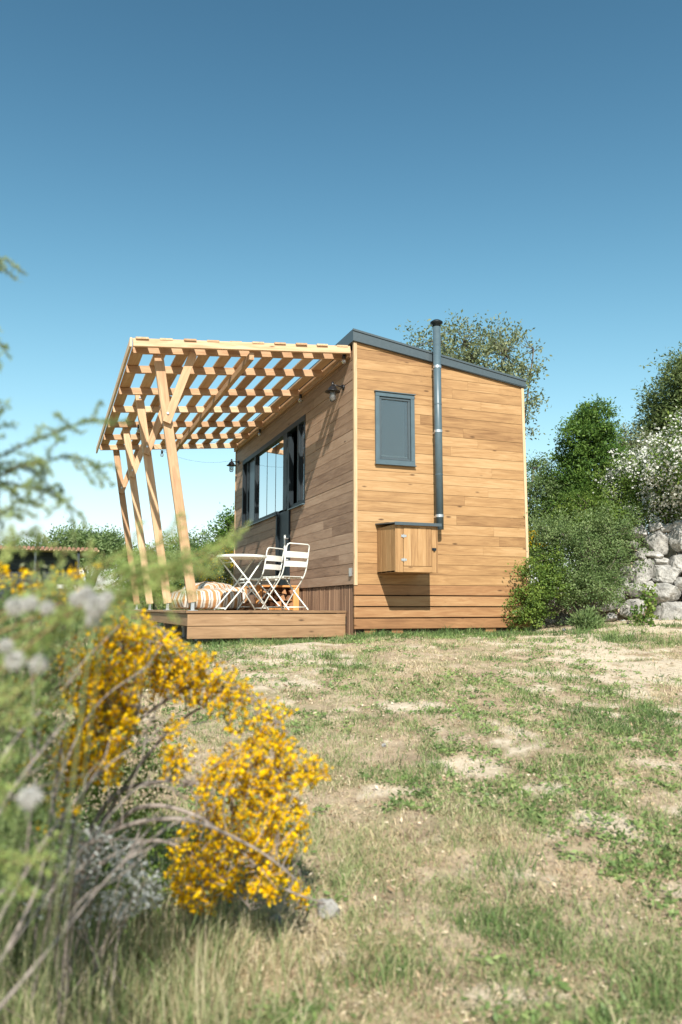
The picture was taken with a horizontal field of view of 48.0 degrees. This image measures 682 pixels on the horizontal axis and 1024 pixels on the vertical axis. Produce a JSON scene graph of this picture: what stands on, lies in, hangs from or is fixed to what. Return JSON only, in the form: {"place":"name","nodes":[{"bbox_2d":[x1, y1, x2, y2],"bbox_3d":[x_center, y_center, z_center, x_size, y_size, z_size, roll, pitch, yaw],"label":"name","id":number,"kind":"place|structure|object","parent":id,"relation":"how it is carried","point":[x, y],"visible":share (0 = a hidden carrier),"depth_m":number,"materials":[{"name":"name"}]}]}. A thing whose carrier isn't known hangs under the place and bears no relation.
{"place":"outdoors","nodes":[
{"label":"outdoors","id":0,"kind":"place"},
{"bbox_2d":[272,595,284,601],"bbox_3d":[-0.965,1.331,11.766,0.109,0.104,0.420,3,-8,-21],"label":"firewood log","id":1,"kind":"object","parent":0,"point":[282,597],"visible":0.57,"depth_m":11.58,"materials":[{"name":"brown wood"}]},
{"bbox_2d":[0,538,681,1023],"bbox_3d":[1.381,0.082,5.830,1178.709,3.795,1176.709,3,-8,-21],"label":"ground","id":2,"kind":"structure","parent":0,"point":[610,674],"depth_m":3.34,"materials":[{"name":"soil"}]},
{"bbox_2d":[0,638,14,686],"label":"seed head plant","id":3,"kind":"object","parent":2,"relation":"on","point":[8,644],"visible":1,"depth_m":0.93,"materials":[{"name":"white plant"}]},
{"bbox_2d":[0,596,25,719],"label":"seed head plant","id":4,"kind":"object","parent":2,"relation":"on","point":[17,609],"visible":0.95,"depth_m":0.93,"materials":[{"name":"white plant"}]},
{"bbox_2d":[0,649,26,761],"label":"seed head plant","id":5,"kind":"object","parent":2,"relation":"on","point":[16,662],"visible":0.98,"depth_m":0.93,"materials":[{"name":"white plant"}]},
{"bbox_2d":[0,595,38,836],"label":"seed head plant","id":6,"kind":"object","parent":2,"relation":"on","point":[26,605],"visible":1,"depth_m":0.90,"materials":[{"name":"white plant"}]},
{"bbox_2d":[0,784,43,980],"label":"seed head plant","id":7,"kind":"object","parent":2,"relation":"on","point":[34,793],"visible":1,"depth_m":0.88,"materials":[{"name":"white plant"}]},
{"bbox_2d":[0,654,49,920],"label":"seed head plant","id":8,"kind":"object","parent":2,"relation":"on","point":[35,664],"visible":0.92,"depth_m":0.97,"materials":[{"name":"white plant"}]},
{"bbox_2d":[0,600,54,949],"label":"seed head plant","id":9,"kind":"object","parent":2,"relation":"on","point":[45,609],"visible":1,"depth_m":0.94,"materials":[{"name":"white plant"}]},
{"bbox_2d":[14,591,83,1023],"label":"seed head plant","id":10,"kind":"object","parent":2,"relation":"on","point":[72,601],"visible":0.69,"depth_m":0.99,"materials":[{"name":"white plant"}]},
{"bbox_2d":[0,545,98,598],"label":"shed","id":11,"kind":"structure","parent":2,"relation":"on","point":[47,556],"depth_m":31.44,"materials":[{"name":"brown wood"}]},
{"bbox_2d":[0,554,116,938],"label":"broom shrub","id":12,"kind":"object","parent":2,"relation":"on","point":[20,586],"visible":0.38,"depth_m":1.60,"materials":[{"name":"yellow plant"}]},
{"bbox_2d":[25,584,94,1023],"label":"seed head plant","id":13,"kind":"object","parent":2,"relation":"on","point":[85,593],"visible":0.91,"depth_m":0.96,"materials":[{"name":"white plant"}]},
{"bbox_2d":[0,256,132,570],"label":"juniper","id":14,"kind":"object","parent":2,"relation":"on","point":[39,485],"visible":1,"depth_m":1.28,"materials":[{"name":"green plant"}]},
{"bbox_2d":[36,614,100,1023],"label":"seed head plant","id":15,"kind":"object","parent":2,"relation":"on","point":[89,619],"visible":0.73,"depth_m":0.96,"materials":[{"name":"white plant"}]},
{"bbox_2d":[1,516,137,588],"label":"broadleaf tree","id":16,"kind":"object","parent":2,"relation":"on","point":[107,543],"visible":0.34,"depth_m":41.15,"materials":[{"name":"green plant"}]},
{"bbox_2d":[40,592,109,1023],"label":"seed head plant","id":17,"kind":"object","parent":2,"relation":"on","point":[101,603],"visible":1,"depth_m":0.92,"materials":[{"name":"white plant"}]},
{"bbox_2d":[48,591,113,1023],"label":"seed head plant","id":18,"kind":"object","parent":2,"relation":"on","point":[109,594],"visible":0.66,"depth_m":0.96,"materials":[{"name":"white plant"}]},
{"bbox_2d":[18,806,170,1023],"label":"silver herb","id":19,"kind":"object","parent":2,"relation":"on","point":[77,865],"visible":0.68,"depth_m":1.67,"materials":[{"name":"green plant"}]},
{"bbox_2d":[0,575,193,1023],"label":"undergrowth shrub","id":20,"kind":"object","parent":2,"relation":"on","point":[39,812],"visible":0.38,"depth_m":1.61,"materials":[{"name":"green plant"}]},
{"bbox_2d":[0,624,241,1009],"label":"dry branches","id":21,"kind":"object","parent":20,"relation":"attached to","point":[16,935],"visible":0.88,"depth_m":1.39,"materials":[{"name":"grey plant"}]},
{"bbox_2d":[0,507,250,904],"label":"feathery bush","id":22,"kind":"object","parent":2,"relation":"on","point":[154,573],"visible":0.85,"depth_m":1.07,"materials":[{"name":"green plant"}]},
{"bbox_2d":[99,528,196,609],"bbox_3d":[-5.664,1.816,23.936,3.865,2.909,5.389,3,-8,-21],"label":"bush","id":23,"kind":"object","parent":2,"relation":"on","point":[154,604],"visible":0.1,"depth_m":23.82,"materials":[{"name":"green plant"}]},
{"bbox_2d":[9,601,333,915],"bbox_3d":[-0.406,0.645,1.936,0.807,0.853,0.588,3,-8,-21],"label":"broom shrub","id":24,"kind":"object","parent":2,"relation":"on","point":[120,715],"visible":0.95,"depth_m":1.92,"materials":[{"name":"yellow plant"}]},
{"bbox_2d":[0,596,345,645],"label":"meadow","id":25,"kind":"structure","parent":2,"relation":"on","point":[134,607],"depth_m":16.57,"materials":[{"name":"green plant"}]},
{"bbox_2d":[0,796,355,1023],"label":"tall grass","id":26,"kind":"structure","parent":2,"relation":"on","point":[103,1017],"depth_m":1.81,"materials":[{"name":"plant"}]},
{"bbox_2d":[159,522,230,609],"bbox_3d":[-3.945,1.580,22.162,2.642,2.926,3.460,5,-9,-34],"label":"bush","id":27,"kind":"object","parent":2,"relation":"on","point":[197,541],"visible":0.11,"depth_m":22.35,"materials":[{"name":"green plant"}]},
{"bbox_2d":[193,917,210,929],"bbox_3d":[-0.395,1.171,2.172,0.051,0.042,0.038,8,-15,-12],"label":"stone","id":28,"kind":"object","parent":2,"relation":"on","point":[199,921],"visible":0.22,"depth_m":2.17,"materials":[{"name":"stone"}]},
{"bbox_2d":[180,548,233,609],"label":"broom shrub","id":29,"kind":"object","parent":2,"relation":"on","point":[228,577],"visible":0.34,"depth_m":16.55,"materials":[{"name":"green plant"}]},
{"bbox_2d":[191,502,234,581],"bbox_3d":[-3.194,1.312,20.702,1.744,3.118,1.541,-1,-7,8],"label":"bush","id":30,"kind":"object","parent":2,"relation":"on","point":[228,518],"visible":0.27,"depth_m":20.71,"materials":[{"name":"green plant"}]},
{"bbox_2d":[131,610,345,642],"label":"deck","id":31,"kind":"structure","parent":2,"relation":"on","point":[205,625],"depth_m":9.53,"materials":[{"name":"brown wood"}]},
{"bbox_2d":[170,588,242,608],"bbox_3d":[-1.990,1.276,11.288,0.950,0.304,0.750,4,-8,-29],"label":"floor cushion","id":32,"kind":"object","parent":31,"relation":"on","point":[209,598],"visible":0.72,"depth_m":10.98,"materials":[{"name":"fabric"}]},
{"bbox_2d":[183,581,231,588],"bbox_3d":[-2.140,1.333,12.302,0.620,0.443,0.620,-5,-9,34],"label":"floor cushion","id":33,"kind":"object","parent":32,"relation":"on","point":[207,585],"visible":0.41,"depth_m":12.07,"materials":[{"name":"fabric"}]},
{"bbox_2d":[96,337,350,610],"bbox_3d":[-2.376,-0.139,12.496,2.824,3.453,6.815,3,-8,-21],"label":"pergola","id":34,"kind":"object","parent":31,"relation":"on","point":[166,407],"visible":0.91,"depth_m":11.21,"materials":[{"name":"brown wood"}]},
{"bbox_2d":[136,354,346,462],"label":"string lights","id":35,"kind":"object","parent":34,"relation":"attached to","point":[300,395],"visible":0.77,"depth_m":12.64,"materials":[{"name":"black paint"}]},
{"bbox_2d":[213,587,249,602],"bbox_3d":[-1.721,1.328,11.816,0.620,0.331,0.550,0,-7,-3],"label":"floor cushion","id":36,"kind":"object","parent":31,"relation":"on","point":[246,591],"visible":0.29,"depth_m":11.61,"materials":[{"name":"fabric"}]},
{"bbox_2d":[214,554,267,609],"bbox_3d":[-1.347,0.956,10.335,0.670,0.735,0.670,4,-8,-29],"label":"bistro table","id":37,"kind":"object","parent":31,"relation":"on","point":[233,557],"visible":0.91,"depth_m":10.26,"materials":[{"name":"white metal"}]},
{"bbox_2d":[243,603,261,609],"bbox_3d":[-1.321,1.385,11.261,0.344,0.097,0.090,-5,-9,33],"label":"firewood log","id":38,"kind":"object","parent":31,"relation":"on","point":[254,605],"visible":0.5,"depth_m":11.20,"materials":[{"name":"brown wood"}]},
{"bbox_2d":[237,547,283,609],"bbox_3d":[-1.158,0.974,11.107,0.552,0.891,0.418,-4,-8,31],"label":"folding chair","id":39,"kind":"object","parent":31,"relation":"on","point":[273,558],"visible":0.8,"depth_m":11.00,"materials":[{"name":"white metal"}]},
{"bbox_2d":[244,585,298,609],"bbox_3d":[-1.189,1.367,12.145,0.670,0.375,1.360,3,-8,-21],"label":"firewood crate","id":40,"kind":"object","parent":31,"relation":"on","point":[295,598],"visible":0.49,"depth_m":11.60,"materials":[{"name":"brown wood"}]},
{"bbox_2d":[263,601,273,605],"bbox_3d":[-1.107,1.414,11.733,0.083,0.092,0.420,3,-8,-21],"label":"firewood log","id":41,"kind":"object","parent":40,"relation":"in","point":[269,603],"visible":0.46,"depth_m":11.55,"materials":[{"name":"brown wood"}]},
{"bbox_2d":[262,595,272,600],"bbox_3d":[-1.136,1.315,11.691,0.086,0.088,0.420,3,-8,-21],"label":"firewood log","id":42,"kind":"object","parent":41,"relation":"on","point":[269,598],"visible":0.57,"depth_m":11.51,"materials":[{"name":"brown wood"}]},
{"bbox_2d":[277,589,285,594],"bbox_3d":[-0.930,1.228,11.802,0.081,0.084,0.420,3,-8,-21],"label":"firewood log","id":43,"kind":"object","parent":40,"relation":"in","point":[282,591],"visible":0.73,"depth_m":11.68,"materials":[{"name":"brown wood"}]},
{"bbox_2d":[283,589,292,595],"bbox_3d":[-0.811,1.234,11.816,0.099,0.103,0.420,3,-8,-21],"label":"firewood log","id":44,"kind":"object","parent":40,"relation":"in","point":[289,591],"visible":0.64,"depth_m":11.69,"materials":[{"name":"brown wood"}]},
{"bbox_2d":[261,543,309,609],"bbox_3d":[-0.750,0.883,10.379,0.418,0.891,0.553,7,-10,-44],"label":"folding chair","id":45,"kind":"object","parent":31,"relation":"on","point":[293,554],"visible":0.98,"depth_m":10.28,"materials":[{"name":"white metal"}]},
{"bbox_2d":[268,913,281,927],"bbox_3d":[-0.184,1.175,2.197,0.054,0.038,0.036,1,0,45],"label":"stone","id":46,"kind":"object","parent":2,"relation":"on","point":[279,920],"visible":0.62,"depth_m":2.19,"materials":[{"name":"stone"}]},
{"bbox_2d":[249,585,355,634],"bbox_3d":[-0.992,1.614,12.695,0.021,0.642,6.609,3,-8,-21],"label":"wooden slat skirting","id":47,"kind":"object","parent":2,"relation":"on","point":[337,598],"visible":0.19,"depth_m":10.43,"materials":[{"name":"brown wood"}]},
{"bbox_2d":[317,898,339,919],"bbox_3d":[-0.035,1.178,2.263,0.068,0.063,0.049,1,-7,-11],"label":"stone","id":48,"kind":"object","parent":2,"relation":"on","point":[330,905],"visible":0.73,"depth_m":2.25,"materials":[{"name":"stone"}]},
{"bbox_2d":[0,622,681,1023],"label":"weeds","id":49,"kind":"object","parent":2,"relation":"on","point":[594,1016],"visible":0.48,"depth_m":3.42,"materials":[{"name":"green plant"}]},
{"bbox_2d":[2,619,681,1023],"bbox_3d":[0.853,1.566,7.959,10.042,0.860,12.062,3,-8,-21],"label":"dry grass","id":50,"kind":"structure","parent":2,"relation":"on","point":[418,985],"depth_m":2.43,"materials":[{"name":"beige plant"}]},
{"bbox_2d":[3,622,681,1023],"bbox_3d":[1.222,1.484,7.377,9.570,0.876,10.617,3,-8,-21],"label":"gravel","id":51,"kind":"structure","parent":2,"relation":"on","point":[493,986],"depth_m":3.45,"materials":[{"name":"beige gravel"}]},
{"bbox_2d":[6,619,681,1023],"bbox_3d":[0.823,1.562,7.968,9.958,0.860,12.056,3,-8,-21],"label":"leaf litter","id":52,"kind":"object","parent":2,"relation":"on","point":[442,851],"visible":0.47,"depth_m":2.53,"materials":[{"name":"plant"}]},
{"bbox_2d":[233,319,530,633],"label":"tiny house","id":53,"kind":"structure","parent":2,"relation":"on","point":[390,483],"depth_m":10.31,"materials":[{"name":"brown wood"}]},
{"bbox_2d":[226,459,238,471],"bbox_3d":[-2.245,-0.959,15.892,0.265,0.275,0.210,3,-8,-21],"label":"wall lamp","id":54,"kind":"object","parent":53,"relation":"attached to","point":[231,464],"visible":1,"depth_m":15.89,"materials":[{"name":"black metal"}]},
{"bbox_2d":[275,433,293,588],"bbox_3d":[-0.936,-0.009,12.760,0.115,2.579,0.820,3,-8,-21],"label":"door","id":55,"kind":"structure","parent":53,"relation":"in","point":[283,522],"depth_m":12.66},
{"bbox_2d":[325,381,344,401],"bbox_3d":[-0.085,-1.606,10.256,0.265,0.275,0.210,3,-8,-21],"label":"wall lamp","id":56,"kind":"object","parent":53,"relation":"attached to","point":[332,389],"visible":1,"depth_m":10.26,"materials":[{"name":"black metal"}]},
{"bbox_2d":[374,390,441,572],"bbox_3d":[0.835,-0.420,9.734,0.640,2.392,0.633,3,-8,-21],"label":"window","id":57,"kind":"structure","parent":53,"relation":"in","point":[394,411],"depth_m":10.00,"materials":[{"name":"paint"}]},
{"bbox_2d":[395,309,551,439],"bbox_3d":[2.889,-1.201,15.991,3.070,6.213,2.522,-5,-9,37],"label":"oak tree","id":58,"kind":"object","parent":2,"relation":"on","point":[472,354],"visible":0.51,"depth_m":15.95,"materials":[{"name":"green plant"}]},
{"bbox_2d":[528,527,546,577],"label":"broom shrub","id":59,"kind":"object","parent":2,"relation":"on","point":[530,542],"visible":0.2,"depth_m":11.68,"materials":[{"name":"green plant"}]},
{"bbox_2d":[501,537,575,631],"bbox_3d":[2.717,0.994,10.440,1.317,1.380,1.298,3,-8,-21],"label":"shrub","id":60,"kind":"object","parent":2,"relation":"on","point":[549,583],"visible":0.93,"depth_m":10.31,"materials":[{"name":"green plant"}]},
{"bbox_2d":[526,450,575,592],"bbox_3d":[3.388,0.122,12.622,1.611,2.770,2.750,-3,-8,25],"label":"shrub","id":61,"kind":"object","parent":2,"relation":"on","point":[536,485],"visible":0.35,"depth_m":12.27,"materials":[{"name":"green plant"}]},
{"bbox_2d":[527,393,636,538],"bbox_3d":[3.919,-0.574,12.167,1.649,2.623,1.731,3,-8,-21],"label":"cypress","id":62,"kind":"object","parent":2,"relation":"on","point":[589,430],"visible":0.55,"depth_m":11.97,"materials":[{"name":"green plant"}]},
{"bbox_2d":[564,605,607,630],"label":"shrub","id":63,"kind":"object","parent":2,"relation":"on","point":[584,617],"visible":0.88,"depth_m":9.73,"materials":[{"name":"green plant"}]},
{"bbox_2d":[520,487,653,627],"bbox_3d":[3.272,0.600,10.633,2.063,2.046,1.682,-7,-10,42],"label":"shrub","id":64,"kind":"object","parent":2,"relation":"on","point":[587,583],"visible":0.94,"depth_m":10.33,"materials":[{"name":"green plant"}]},
{"bbox_2d":[528,444,662,555],"bbox_3d":[3.799,-0.151,11.408,2.066,1.733,1.785,-7,-10,43],"label":"shrub","id":65,"kind":"object","parent":2,"relation":"on","point":[589,504],"visible":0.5,"depth_m":11.12,"materials":[{"name":"green plant"}]},
{"bbox_2d":[539,520,681,624],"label":"stone wall","id":66,"kind":"structure","parent":2,"relation":"on","point":[662,573],"depth_m":10.42,"materials":[{"name":"stone"}]},
{"bbox_2d":[598,420,658,471],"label":"shrub","id":67,"kind":"object","parent":2,"relation":"on","point":[630,442],"visible":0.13,"depth_m":13.18,"materials":[{"name":"green plant"}]},
{"bbox_2d":[593,400,681,533],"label":"hawthorn","id":68,"kind":"object","parent":2,"relation":"on","point":[658,464],"visible":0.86,"depth_m":10.69,"materials":[{"name":"white plant"}]},
{"bbox_2d":[627,584,660,626],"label":"ivy","id":69,"kind":"object","parent":2,"relation":"on","point":[646,616],"visible":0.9,"depth_m":9.72,"materials":[{"name":"green plant"}]},
{"bbox_2d":[619,341,681,451],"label":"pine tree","id":70,"kind":"object","parent":2,"relation":"on","point":[670,391],"visible":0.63,"depth_m":13.50,"materials":[{"name":"green plant"}]},
{"bbox_2d":[0,0,681,589],"label":"sky","id":71,"kind":"structure","parent":0,"point":[311,172],"materials":[{"name":"blue"}]}
]}

